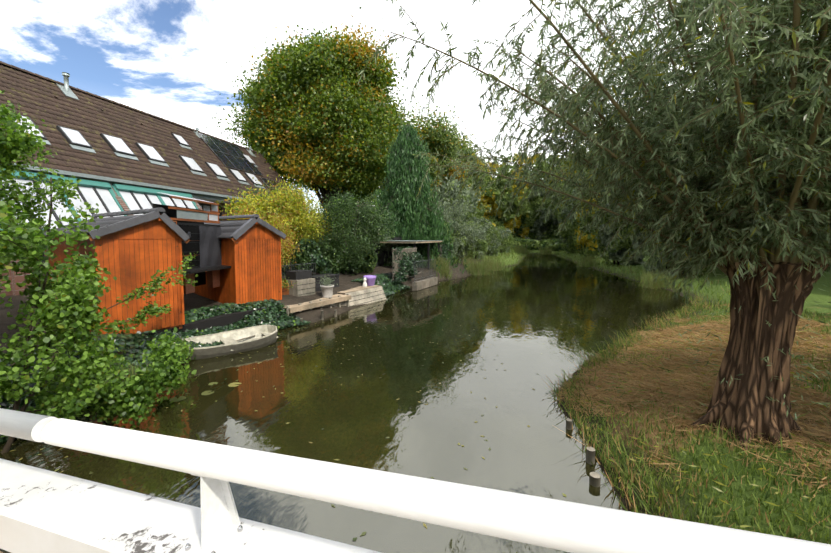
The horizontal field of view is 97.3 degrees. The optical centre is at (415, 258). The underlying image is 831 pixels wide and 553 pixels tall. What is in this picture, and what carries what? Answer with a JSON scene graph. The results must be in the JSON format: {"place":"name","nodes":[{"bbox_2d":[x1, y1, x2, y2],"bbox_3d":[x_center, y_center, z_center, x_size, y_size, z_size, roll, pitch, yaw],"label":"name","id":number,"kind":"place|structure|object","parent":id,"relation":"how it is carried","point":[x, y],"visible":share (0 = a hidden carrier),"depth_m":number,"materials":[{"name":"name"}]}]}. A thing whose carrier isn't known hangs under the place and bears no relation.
{"place":"outdoors","nodes":[
{"label":"outdoors","id":0,"kind":"place"},
{"bbox_2d":[0,254,695,552],"bbox_3d":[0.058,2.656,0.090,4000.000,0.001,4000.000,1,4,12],"label":"canal water","id":1,"kind":"structure","parent":0,"point":[360,418],"depth_m":5.84,"materials":[{"name":"green liquid"}]},
{"bbox_2d":[174,325,277,359],"bbox_3d":[-4.390,2.034,8.544,2.300,0.530,1.120,-3,7,-42],"label":"dinghy","id":2,"kind":"object","parent":1,"relation":"on","point":[245,339],"visible":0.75,"depth_m":8.63,"materials":[{"name":"white plastic"}]},
{"bbox_2d":[0,256,672,540],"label":"floating leaves","id":3,"kind":"object","parent":1,"relation":"on","point":[363,533],"visible":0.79,"depth_m":6.16,"materials":[{"name":"green plant"}]},
{"bbox_2d":[145,257,590,404],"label":"water lily pads","id":4,"kind":"object","parent":1,"relation":"on","point":[175,399],"visible":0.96,"depth_m":6.20,"materials":[{"name":"green plant"}]},
{"bbox_2d":[330,237,377,274],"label":"bush","id":5,"kind":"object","parent":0,"point":[365,267],"depth_m":18.57,"materials":[{"name":"green plant"}]},
{"bbox_2d":[365,224,403,265],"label":"bush","id":6,"kind":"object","parent":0,"point":[387,247],"depth_m":22.52,"materials":[{"name":"green plant"}]},
{"bbox_2d":[0,0,811,212],"label":"sky","id":7,"kind":"structure","parent":0,"point":[165,59],"materials":[{"name":"white"}]},
{"bbox_2d":[0,248,830,543],"bbox_3d":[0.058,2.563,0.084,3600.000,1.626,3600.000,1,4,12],"label":"terrain","id":8,"kind":"structure","parent":0,"point":[313,315],"depth_m":4.68,"materials":[{"name":"green plant"}]},
{"bbox_2d":[25,262,44,296],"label":"leaves","id":9,"kind":"object","parent":8,"relation":"on","point":[31,285],"depth_m":9.61,"materials":[{"name":"green plant"}]},
{"bbox_2d":[0,90,197,453],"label":"bush","id":10,"kind":"object","parent":8,"relation":"on","point":[112,397],"depth_m":4.79,"materials":[{"name":"green plant"}]},
{"bbox_2d":[45,207,189,334],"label":"shed","id":11,"kind":"structure","parent":8,"relation":"on","point":[133,253],"depth_m":7.72,"materials":[{"name":"wood"}]},
{"bbox_2d":[44,214,143,235],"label":"shed tiles","id":12,"kind":"object","parent":11,"relation":"attached to","point":[106,221],"visible":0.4,"depth_m":8.39,"materials":[{"name":"grey tile"}]},
{"bbox_2d":[90,252,197,334],"bbox_3d":[-4.959,0.640,6.842,0.533,1.447,2.179,1,4,22],"label":"leafy branch","id":13,"kind":"object","parent":8,"relation":"on","point":[149,309],"depth_m":6.85,"materials":[{"name":"green plant"}]},
{"bbox_2d":[0,61,307,296],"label":"house terrace","id":14,"kind":"structure","parent":8,"relation":"on","point":[107,194],"depth_m":16.80,"materials":[{"name":"brown tile"}]},
{"bbox_2d":[0,64,287,197],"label":"house roof tiles","id":15,"kind":"object","parent":14,"relation":"on","point":[88,119],"visible":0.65,"depth_m":17.56,"materials":[{"name":"brown tile"}]},
{"bbox_2d":[0,273,409,443],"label":"ivy bank","id":16,"kind":"structure","parent":8,"relation":"on","point":[130,343],"depth_m":9.15,"materials":[{"name":"green plant"}]},
{"bbox_2d":[133,192,282,336],"bbox_3d":[-5.971,0.080,9.688,2.114,3.510,5.044,2,4,24],"label":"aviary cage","id":17,"kind":"object","parent":8,"relation":"on","point":[204,242],"visible":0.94,"depth_m":9.85,"materials":[{"name":"black"}]},
{"bbox_2d":[193,214,285,303],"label":"shed","id":18,"kind":"structure","parent":8,"relation":"on","point":[251,251],"depth_m":10.78,"materials":[{"name":"wood"}]},
{"bbox_2d":[204,219,248,237],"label":"shed tiles","id":19,"kind":"object","parent":18,"relation":"attached to","point":[229,228],"visible":0.27,"depth_m":10.80,"materials":[{"name":"grey tile"}]},
{"bbox_2d":[228,197,301,266],"bbox_3d":[-5.692,-0.570,13.993,3.221,3.351,2.474,1,4,12],"label":"orange shrub","id":20,"kind":"object","parent":8,"relation":"on","point":[283,245],"visible":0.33,"depth_m":13.78,"materials":[{"name":"plant"}]},
{"bbox_2d":[216,173,332,270],"bbox_3d":[-6.179,-1.497,17.116,4.924,4.817,6.210,1,4,12],"label":"wisteria shrub","id":21,"kind":"object","parent":8,"relation":"on","point":[301,216],"depth_m":16.26,"materials":[{"name":"yellow plant"}]},
{"bbox_2d":[232,180,321,260],"bbox_3d":[-7.295,-1.593,19.720,5.130,5.243,4.578,1,4,12],"label":"garden shrub","id":22,"kind":"object","parent":8,"relation":"on","point":[261,190],"depth_m":19.25,"materials":[{"name":"yellow plant"}]},
{"bbox_2d":[189,6,428,229],"bbox_3d":[-8.610,-11.079,37.296,19.235,21.307,18.157,1,4,12],"label":"tree","id":23,"kind":"object","parent":8,"relation":"on","point":[320,116],"depth_m":31.19,"materials":[{"name":"green plant"}]},
{"bbox_2d":[281,238,341,275],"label":"bush","id":24,"kind":"object","parent":8,"relation":"on","point":[313,251],"depth_m":16.61,"materials":[{"name":"green plant"}]},
{"bbox_2d":[282,270,385,324],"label":"retaining wall","id":25,"kind":"structure","parent":8,"relation":"on","point":[305,282],"depth_m":12.82,"materials":[{"name":"brown"}]},
{"bbox_2d":[282,276,294,289],"bbox_3d":[-4.532,0.866,12.602,1.678,0.442,2.960,1,4,12],"label":"planter","id":26,"kind":"object","parent":25,"relation":"on","point":[284,284],"visible":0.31,"depth_m":12.28,"materials":[{"name":"plant"}]},
{"bbox_2d":[320,284,333,297],"bbox_3d":[-3.094,1.161,12.822,0.480,0.430,0.480,1,4,12],"label":"concrete pot","id":27,"kind":"object","parent":25,"relation":"on","point":[327,291],"visible":0.92,"depth_m":12.67,"materials":[{"name":"white concrete"}]},
{"bbox_2d":[317,274,337,288],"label":"potted plant","id":28,"kind":"object","parent":27,"relation":"in","point":[326,280],"visible":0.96,"depth_m":12.78,"materials":[{"name":"green plant"}]},
{"bbox_2d":[363,277,366,286],"bbox_3d":[-2.112,0.999,15.262,0.200,0.395,0.200,1,4,12],"label":"bottle","id":29,"kind":"object","parent":25,"relation":"on","point":[364,283],"visible":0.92,"depth_m":15.20,"materials":[{"name":"white plastic"}]},
{"bbox_2d":[363,275,375,285],"bbox_3d":[-1.951,0.964,15.630,0.550,0.420,0.550,1,4,12],"label":"purple pot","id":30,"kind":"object","parent":25,"relation":"on","point":[370,280],"visible":0.83,"depth_m":15.44,"materials":[{"name":"purple plastic"}]},
{"bbox_2d":[312,191,380,221],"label":"tree","id":31,"kind":"object","parent":8,"relation":"on","point":[374,198],"depth_m":80.24,"materials":[{"name":"green plant"}]},
{"bbox_2d":[323,202,370,234],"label":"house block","id":32,"kind":"structure","parent":8,"relation":"on","point":[355,217],"depth_m":48.63,"materials":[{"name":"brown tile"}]},
{"bbox_2d":[306,188,401,274],"bbox_3d":[-2.942,-1.273,17.979,3.498,4.481,4.675,5,6,54],"label":"round shrub","id":33,"kind":"object","parent":8,"relation":"on","point":[348,207],"depth_m":17.56,"materials":[{"name":"green plant"}]},
{"bbox_2d":[283,236,449,290],"bbox_3d":[-0.760,0.052,20.826,4.377,2.665,17.324,1,4,20],"label":"garden shelter","id":34,"kind":"object","parent":8,"relation":"on","point":[423,283],"visible":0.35,"depth_m":19.29,"materials":[{"name":"grey wood"}]},
{"bbox_2d":[101,244,687,380],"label":"reeds","id":35,"kind":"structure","parent":8,"relation":"on","point":[481,270],"depth_m":24.61,"materials":[{"name":"green plant"}]},
{"bbox_2d":[391,246,422,282],"bbox_3d":[-0.372,0.258,18.893,0.933,1.790,3.159,2,4,26],"label":"ivy fence panel","id":36,"kind":"object","parent":8,"relation":"on","point":[407,261],"visible":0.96,"depth_m":18.42,"materials":[{"name":"green plant"}]},
{"bbox_2d":[371,121,469,275],"bbox_3d":[0.029,-3.603,24.800,7.404,11.224,7.575,1,4,12],"label":"conifer tree","id":37,"kind":"object","parent":8,"relation":"on","point":[405,201],"depth_m":24.09,"materials":[{"name":"green plant"}]},
{"bbox_2d":[400,95,482,202],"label":"tree","id":38,"kind":"object","parent":8,"relation":"on","point":[434,124],"depth_m":44.41,"materials":[{"name":"green plant"}]},
{"bbox_2d":[439,245,452,265],"bbox_3d":[2.052,-0.057,24.739,0.473,1.703,2.277,2,4,26],"label":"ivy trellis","id":39,"kind":"object","parent":8,"relation":"on","point":[444,250],"visible":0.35,"depth_m":24.38,"materials":[{"name":"green plant"}]},
{"bbox_2d":[431,173,484,229],"bbox_3d":[3.120,-3.956,34.143,6.555,7.950,6.630,1,4,12],"label":"shrub","id":40,"kind":"object","parent":8,"relation":"on","point":[453,192],"depth_m":32.47,"materials":[{"name":"green plant"}]},
{"bbox_2d":[433,193,486,247],"bbox_3d":[2.518,-2.359,27.959,6.086,5.447,4.968,1,4,12],"label":"shrub","id":41,"kind":"object","parent":8,"relation":"on","point":[446,213],"depth_m":27.93,"materials":[{"name":"green plant"}]},
{"bbox_2d":[433,115,488,216],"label":"tree","id":42,"kind":"object","parent":8,"relation":"on","point":[480,213],"depth_m":47.34,"materials":[{"name":"green plant"}]},
{"bbox_2d":[456,214,496,251],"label":"foliage","id":43,"kind":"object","parent":8,"relation":"on","point":[483,220],"depth_m":41.07,"materials":[{"name":"green plant"}]},
{"bbox_2d":[476,177,498,217],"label":"tree","id":44,"kind":"object","parent":8,"relation":"on","point":[488,200],"visible":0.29,"depth_m":65.43,"materials":[{"name":"green plant"}]},
{"bbox_2d":[485,165,536,238],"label":"tree","id":45,"kind":"object","parent":8,"relation":"on","point":[527,214],"depth_m":65.03,"materials":[{"name":"green plant"}]},
{"bbox_2d":[469,152,574,192],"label":"tree","id":46,"kind":"object","parent":8,"relation":"on","point":[515,156],"visible":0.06,"depth_m":88.75,"materials":[{"name":"green plant"}]},
{"bbox_2d":[509,238,541,249],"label":"bush","id":47,"kind":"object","parent":8,"relation":"on","point":[533,244],"depth_m":56.57,"materials":[{"name":"green plant"}]},
{"bbox_2d":[523,161,568,240],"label":"tree","id":48,"kind":"object","parent":8,"relation":"on","point":[536,232],"depth_m":65.85,"materials":[{"name":"green plant"}]},
{"bbox_2d":[539,238,567,250],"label":"bush","id":49,"kind":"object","parent":8,"relation":"on","point":[557,244],"depth_m":55.42,"materials":[{"name":"green plant"}]},
{"bbox_2d":[544,143,604,221],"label":"tree","id":50,"kind":"object","parent":8,"relation":"on","point":[556,213],"depth_m":54.90,"materials":[{"name":"green plant"}]},
{"bbox_2d":[566,419,600,486],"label":"wooden posts","id":51,"kind":"object","parent":8,"relation":"on","point":[594,479],"visible":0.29,"depth_m":4.25,"materials":[{"name":"grey wood"}]},
{"bbox_2d":[358,0,830,450],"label":"willow","id":52,"kind":"object","parent":8,"relation":"on","point":[769,224],"depth_m":4.15,"materials":[{"name":"green plant"}]},
{"bbox_2d":[391,0,830,274],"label":"willow shoots","id":53,"kind":"object","parent":52,"relation":"attached to","point":[812,203],"visible":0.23,"depth_m":4.01,"materials":[{"name":"plant"}]},
{"bbox_2d":[540,0,830,227],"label":"willow foliage","id":54,"kind":"object","parent":52,"relation":"attached to","point":[698,157],"visible":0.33,"depth_m":3.69,"materials":[{"name":"green plant"}]},
{"bbox_2d":[663,267,830,420],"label":"leaves","id":55,"kind":"object","parent":52,"relation":"attached to","point":[808,364],"visible":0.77,"depth_m":4.06,"materials":[{"name":"green plant"}]},
{"bbox_2d":[475,249,730,311],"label":"bank grass","id":56,"kind":"structure","parent":8,"relation":"on","point":[573,260],"depth_m":23.67,"materials":[{"name":"green plant"}]},
{"bbox_2d":[541,295,711,520],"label":"grass","id":57,"kind":"structure","parent":8,"relation":"on","point":[642,498],"depth_m":4.55,"materials":[{"name":"plant"}]},
{"bbox_2d":[587,111,677,179],"bbox_3d":[26.803,-9.214,40.800,14.266,17.651,15.964,1,4,12],"label":"tree","id":58,"kind":"object","parent":8,"relation":"on","point":[631,138],"depth_m":39.59,"materials":[{"name":"green plant"}]},
{"bbox_2d":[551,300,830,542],"bbox_3d":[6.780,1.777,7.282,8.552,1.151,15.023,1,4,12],"label":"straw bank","id":59,"kind":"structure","parent":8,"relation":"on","point":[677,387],"depth_m":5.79,"materials":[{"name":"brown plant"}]},
{"bbox_2d":[566,328,830,534],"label":"fallen leaves","id":60,"kind":"object","parent":8,"relation":"on","point":[706,473],"visible":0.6,"depth_m":4.49,"materials":[{"name":"yellow plant"}]},
{"bbox_2d":[688,0,830,212],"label":"tree foliage","id":61,"kind":"object","parent":8,"relation":"on","point":[829,59],"visible":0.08,"depth_m":3.55,"materials":[{"name":"green plant"}]},
{"bbox_2d":[439,219,466,263],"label":"bush","id":62,"kind":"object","parent":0,"point":[459,242],"depth_m":26.85,"materials":[{"name":"green plant"}]},
{"bbox_2d":[457,221,488,259],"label":"bush","id":63,"kind":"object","parent":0,"point":[481,246],"depth_m":30.14,"materials":[{"name":"green plant"}]},
{"bbox_2d":[475,223,501,255],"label":"bush","id":64,"kind":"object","parent":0,"point":[496,241],"depth_m":34.83,"materials":[{"name":"green plant"}]},
{"bbox_2d":[490,225,513,252],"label":"bush","id":65,"kind":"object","parent":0,"point":[506,242],"depth_m":41.77,"materials":[{"name":"green plant"}]},
{"bbox_2d":[558,187,578,253],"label":"tree","id":66,"kind":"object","parent":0,"point":[566,236],"depth_m":46.67,"materials":[{"name":"green plant"}]},
{"bbox_2d":[572,185,603,257],"bbox_3d":[18.426,-3.616,37.719,4.088,8.151,6.456,1,4,12],"label":"tree","id":67,"kind":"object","parent":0,"point":[584,248],"depth_m":36.72,"materials":[{"name":"green plant"}]},
{"bbox_2d":[593,190,644,265],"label":"bush","id":68,"kind":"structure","parent":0,"point":[616,252],"depth_m":27.97,"materials":[{"name":"green plant"}]},
{"bbox_2d":[630,183,710,276],"bbox_3d":[15.007,-1.617,21.202,4.187,6.193,5.258,1,4,12],"label":"bush","id":69,"kind":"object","parent":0,"point":[658,265],"depth_m":21.08,"materials":[{"name":"green plant"}]},
{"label":"bridge deck","id":70,"kind":"structure","parent":0,"visible":0},
{"bbox_2d":[0,408,830,552],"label":"bridge railing","id":71,"kind":"object","parent":70,"relation":"on","point":[44,511],"visible":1,"depth_m":1.52,"materials":[{"name":"white metal"}]}
]}

